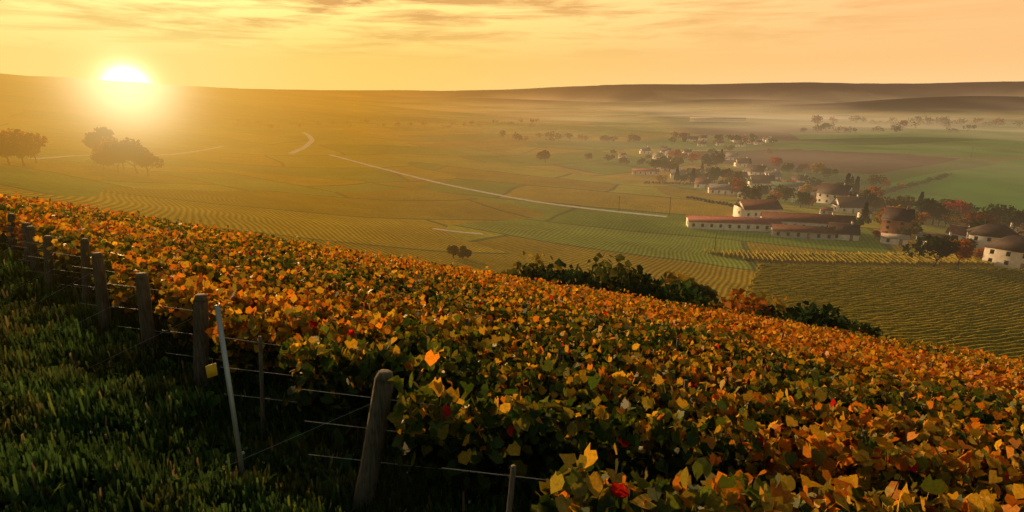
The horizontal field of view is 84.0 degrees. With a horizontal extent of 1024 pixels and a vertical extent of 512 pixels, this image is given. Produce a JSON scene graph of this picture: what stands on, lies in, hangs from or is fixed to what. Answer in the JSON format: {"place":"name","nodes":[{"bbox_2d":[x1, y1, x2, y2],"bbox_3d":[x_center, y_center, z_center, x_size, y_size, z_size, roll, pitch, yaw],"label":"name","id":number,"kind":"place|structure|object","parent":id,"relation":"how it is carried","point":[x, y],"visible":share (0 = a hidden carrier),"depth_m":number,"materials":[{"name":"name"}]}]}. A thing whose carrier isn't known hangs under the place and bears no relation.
{"place":"outdoors","nodes":[
{"label":"outdoors","id":0,"kind":"place"},
{"bbox_2d":[289,132,313,153],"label":"track","id":1,"kind":"structure","parent":0,"point":[310,141],"depth_m":470.68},
{"bbox_2d":[330,155,666,216],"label":"track","id":2,"kind":"structure","parent":0,"point":[498,194],"depth_m":295.60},
{"bbox_2d":[0,73,1023,507],"bbox_3d":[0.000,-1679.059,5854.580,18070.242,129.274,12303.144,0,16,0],"label":"terrain","id":3,"kind":"structure","parent":0,"point":[258,177],"depth_m":399.63,"materials":[{"name":"green plant"}]},
{"bbox_2d":[28,146,224,158],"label":"track","id":4,"kind":"structure","parent":3,"relation":"on","point":[155,155],"depth_m":318.01,"materials":[{"name":"beige soil"}]},
{"bbox_2d":[205,303,381,475],"bbox_3d":[-1.699,1.311,4.554,1.238,2.007,0.099,-2,16,-8],"label":"stake and tags","id":5,"kind":"object","parent":3,"relation":"on","point":[211,370],"visible":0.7,"depth_m":4.37,"materials":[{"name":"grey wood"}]},
{"bbox_2d":[433,228,483,234],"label":"track","id":6,"kind":"structure","parent":3,"relation":"on","point":[458,231],"depth_m":178.16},
{"bbox_2d":[0,234,920,511],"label":"grass and weeds","id":7,"kind":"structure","parent":3,"relation":"on","point":[56,398],"depth_m":5.41,"materials":[{"name":"green plant"}]},
{"bbox_2d":[0,115,1023,345],"bbox_3d":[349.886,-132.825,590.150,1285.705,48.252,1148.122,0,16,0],"label":"trees","id":8,"kind":"object","parent":3,"relation":"on","point":[678,287],"visible":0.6,"depth_m":170.66,"materials":[{"name":"green plant"}]},
{"bbox_2d":[0,208,1023,511],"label":"vineyard posts","id":9,"kind":"object","parent":3,"relation":"on","point":[372,452],"visible":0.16,"depth_m":6.85,"materials":[{"name":"brown"}]},
{"bbox_2d":[0,192,1023,439],"bbox_3d":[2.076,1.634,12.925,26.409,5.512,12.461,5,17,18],"label":"vine leaves","id":10,"kind":"object","parent":3,"relation":"on","point":[940,387],"visible":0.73,"depth_m":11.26,"materials":[{"name":"orange plant"}]},
{"bbox_2d":[154,277,1023,511],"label":"vine leaves","id":11,"kind":"object","parent":3,"relation":"on","point":[834,455],"visible":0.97,"depth_m":5.21,"materials":[{"name":"orange plant"}]},
{"bbox_2d":[618,151,626,157],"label":"house","id":12,"kind":"structure","parent":3,"relation":"on","point":[621,154],"depth_m":505.81,"materials":[{"name":"beige paint"}]},
{"bbox_2d":[639,146,650,153],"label":"house","id":13,"kind":"structure","parent":3,"relation":"on","point":[645,150],"depth_m":534.28,"materials":[{"name":"white stone"}]},
{"bbox_2d":[632,168,659,174],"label":"house","id":14,"kind":"structure","parent":3,"relation":"on","point":[639,171],"depth_m":419.19,"materials":[{"name":"beige paint"}]},
{"bbox_2d":[652,152,663,158],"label":"house","id":15,"kind":"structure","parent":3,"relation":"on","point":[655,155],"depth_m":496.40,"materials":[{"name":"beige paint"}]},
{"bbox_2d":[660,147,671,154],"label":"house","id":16,"kind":"structure","parent":3,"relation":"on","point":[662,150],"depth_m":531.56,"materials":[{"name":"beige paint"}]},
{"bbox_2d":[670,168,685,178],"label":"house","id":17,"kind":"structure","parent":3,"relation":"on","point":[673,172],"depth_m":401.33,"materials":[{"name":"white stone"}]},
{"bbox_2d":[682,148,692,154],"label":"house","id":18,"kind":"structure","parent":3,"relation":"on","point":[687,151],"depth_m":526.12,"materials":[{"name":"beige paint"}]},
{"bbox_2d":[686,167,701,174],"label":"house","id":19,"kind":"structure","parent":3,"relation":"on","point":[689,170],"depth_m":408.94,"materials":[{"name":"white stone"}]},
{"bbox_2d":[689,135,698,141],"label":"house","id":20,"kind":"structure","parent":3,"relation":"on","point":[691,138],"depth_m":668.97,"materials":[{"name":"white stone"}]},
{"bbox_2d":[697,140,706,146],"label":"house","id":21,"kind":"structure","parent":3,"relation":"on","point":[702,143],"depth_m":622.78,"materials":[{"name":"beige paint"}]},
{"bbox_2d":[694,177,712,188],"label":"house","id":22,"kind":"structure","parent":3,"relation":"on","point":[701,182],"depth_m":354.80,"materials":[{"name":"beige"}]},
{"bbox_2d":[699,134,707,140],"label":"house","id":23,"kind":"structure","parent":3,"relation":"on","point":[703,137],"depth_m":684.10,"materials":[{"name":"beige paint"}]},
{"bbox_2d":[690,117,745,122],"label":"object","id":24,"kind":"structure","parent":3,"relation":"on","point":[709,119],"depth_m":1107.48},
{"bbox_2d":[716,141,723,145],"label":"house","id":25,"kind":"structure","parent":3,"relation":"on","point":[719,143],"depth_m":628.85,"materials":[{"name":"beige paint"}]},
{"bbox_2d":[708,182,735,194],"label":"house","id":26,"kind":"structure","parent":3,"relation":"on","point":[723,189],"depth_m":326.51,"materials":[{"name":"white"}]},
{"bbox_2d":[725,152,739,159],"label":"house","id":27,"kind":"structure","parent":3,"relation":"on","point":[731,156],"depth_m":487.47,"materials":[{"name":"white stone"}]},
{"bbox_2d":[686,215,781,231],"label":"long building","id":28,"kind":"structure","parent":3,"relation":"on","point":[758,224],"depth_m":221.96,"materials":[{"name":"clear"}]},
{"bbox_2d":[735,141,745,146],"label":"house","id":29,"kind":"structure","parent":3,"relation":"on","point":[740,144],"depth_m":614.35,"materials":[{"name":"white stone"}]},
{"bbox_2d":[733,157,749,166],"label":"house","id":30,"kind":"structure","parent":3,"relation":"on","point":[740,162],"depth_m":446.73,"materials":[{"name":"white stone"}]},
{"bbox_2d":[734,170,748,179],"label":"house","id":31,"kind":"structure","parent":3,"relation":"on","point":[745,173],"depth_m":388.93,"materials":[{"name":"white stone"}]},
{"bbox_2d":[744,164,768,174],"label":"house","id":32,"kind":"structure","parent":3,"relation":"on","point":[752,169],"depth_m":407.46,"materials":[{"name":"white stone"}]},
{"bbox_2d":[733,199,783,216],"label":"house","id":33,"kind":"structure","parent":3,"relation":"on","point":[750,208],"depth_m":242.50,"materials":[{"name":"white"}]},
{"bbox_2d":[754,139,762,144],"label":"house","id":34,"kind":"structure","parent":3,"relation":"on","point":[758,142],"depth_m":632.61,"materials":[{"name":"white stone"}]},
{"bbox_2d":[747,173,774,187],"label":"house","id":35,"kind":"structure","parent":3,"relation":"on","point":[760,180],"depth_m":361.35,"materials":[{"name":"white stone"}]},
{"bbox_2d":[761,169,781,179],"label":"house","id":36,"kind":"structure","parent":3,"relation":"on","point":[776,173],"depth_m":385.83,"materials":[{"name":"white stone"}]},
{"bbox_2d":[770,181,807,192],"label":"house","id":37,"kind":"structure","parent":3,"relation":"on","point":[795,185],"depth_m":342.68,"materials":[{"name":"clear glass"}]},
{"bbox_2d":[790,174,809,182],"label":"house","id":38,"kind":"structure","parent":3,"relation":"on","point":[799,178],"depth_m":369.49,"materials":[{"name":"white stone"}]},
{"bbox_2d":[770,224,835,239],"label":"long building","id":39,"kind":"structure","parent":3,"relation":"on","point":[803,232],"depth_m":208.59,"materials":[{"name":"brown"}]},
{"bbox_2d":[797,186,817,195],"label":"house","id":40,"kind":"structure","parent":3,"relation":"on","point":[813,190],"depth_m":328.84,"materials":[{"name":"beige paint"}]},
{"bbox_2d":[760,211,856,226],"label":"long building roof","id":41,"kind":"structure","parent":3,"relation":"on","point":[804,219],"depth_m":219.13,"materials":[{"name":"brown"}]},
{"bbox_2d":[819,207,833,214],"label":"outbuilding","id":42,"kind":"structure","parent":3,"relation":"on","point":[826,210],"depth_m":258.77,"materials":[{"name":"beige paint"}]},
{"bbox_2d":[816,115,850,118],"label":"shed","id":43,"kind":"structure","parent":3,"relation":"on","point":[837,116],"depth_m":1290.41,"materials":[{"name":"white"}]},
{"bbox_2d":[816,182,853,203],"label":"house","id":44,"kind":"structure","parent":3,"relation":"on","point":[827,193],"depth_m":298.77,"materials":[{"name":"white"}]},
{"bbox_2d":[656,149,1016,228],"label":"village trees","id":45,"kind":"object","parent":3,"relation":"on","point":[875,200],"visible":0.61,"depth_m":278.53,"materials":[{"name":"green plant"}]},
{"bbox_2d":[830,194,865,212],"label":"house","id":46,"kind":"structure","parent":3,"relation":"on","point":[847,204],"depth_m":268.24,"materials":[{"name":"beige"}]},
{"bbox_2d":[704,248,993,265],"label":"plot","id":47,"kind":"object","parent":3,"relation":"on","point":[859,257],"visible":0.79,"depth_m":176.20,"materials":[{"name":"green plant"}]},
{"bbox_2d":[857,210,872,217],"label":"house","id":48,"kind":"structure","parent":3,"relation":"on","point":[860,212],"depth_m":252.93,"materials":[{"name":"white paint"}]},
{"bbox_2d":[741,263,1023,358],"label":"plot","id":49,"kind":"object","parent":3,"relation":"on","point":[977,308],"visible":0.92,"depth_m":126.96,"materials":[{"name":"green plant"}]},
{"bbox_2d":[880,232,909,245],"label":"pale shed","id":50,"kind":"structure","parent":3,"relation":"on","point":[894,239],"depth_m":200.13,"materials":[{"name":"white paint"}]},
{"bbox_2d":[880,206,914,235],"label":"tall house","id":51,"kind":"structure","parent":3,"relation":"on","point":[894,219],"depth_m":212.17,"materials":[{"name":"brick"}]},
{"bbox_2d":[774,140,1023,157],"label":"green field strip","id":52,"kind":"object","parent":3,"relation":"on","point":[1000,148],"visible":1,"depth_m":601.32,"materials":[{"name":"green plant"}]},
{"bbox_2d":[915,232,937,242],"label":"house","id":53,"kind":"structure","parent":3,"relation":"on","point":[919,234],"depth_m":202.30,"materials":[{"name":"beige"}]},
{"bbox_2d":[923,232,957,251],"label":"house","id":54,"kind":"structure","parent":3,"relation":"on","point":[945,235],"depth_m":189.97,"materials":[{"name":"brown"}]},
{"bbox_2d":[945,224,971,239],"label":"house","id":55,"kind":"structure","parent":3,"relation":"on","point":[960,232],"depth_m":205.74,"materials":[{"name":"brown"}]},
{"bbox_2d":[966,222,1018,250],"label":"villa","id":56,"kind":"object","parent":3,"relation":"on","point":[982,235],"visible":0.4,"depth_m":191.38,"materials":[{"name":"white"}]},
{"bbox_2d":[982,235,1023,269],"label":"villa","id":57,"kind":"object","parent":3,"relation":"on","point":[1007,251],"visible":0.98,"depth_m":171.69,"materials":[{"name":"white paint"}]},
{"bbox_2d":[1013,223,1023,232],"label":"house","id":58,"kind":"structure","parent":3,"relation":"on","point":[1018,228],"depth_m":224.78,"materials":[{"name":"brown paint"}]},
{"bbox_2d":[533,140,748,149],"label":"green field","id":59,"kind":"structure","parent":0,"point":[677,144],"depth_m":622.93,"materials":[{"name":"green plant"}]},
{"bbox_2d":[599,157,683,167],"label":"green field","id":60,"kind":"structure","parent":0,"point":[633,162],"depth_m":476.46,"materials":[{"name":"green plant"}]},
{"bbox_2d":[734,151,758,164],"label":"village road","id":61,"kind":"structure","parent":0,"point":[752,160],"depth_m":514.60,"materials":[{"name":"grey asphalt"}]},
{"bbox_2d":[693,149,959,173],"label":"brown field","id":62,"kind":"structure","parent":0,"point":[857,162],"depth_m":491.41,"materials":[{"name":"brown soil"}]},
{"bbox_2d":[826,221,860,240],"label":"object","id":63,"kind":"structure","parent":0,"point":[849,231],"depth_m":206.20,"materials":[{"name":"beige"}]},
{"bbox_2d":[790,129,1023,138],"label":"green field","id":64,"kind":"structure","parent":0,"point":[943,133],"depth_m":805.63,"materials":[{"name":"green plant"}]},
{"bbox_2d":[881,159,1023,212],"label":"green field","id":65,"kind":"structure","parent":0,"point":[995,185],"depth_m":345.65,"materials":[{"name":"green plant"}]}
]}

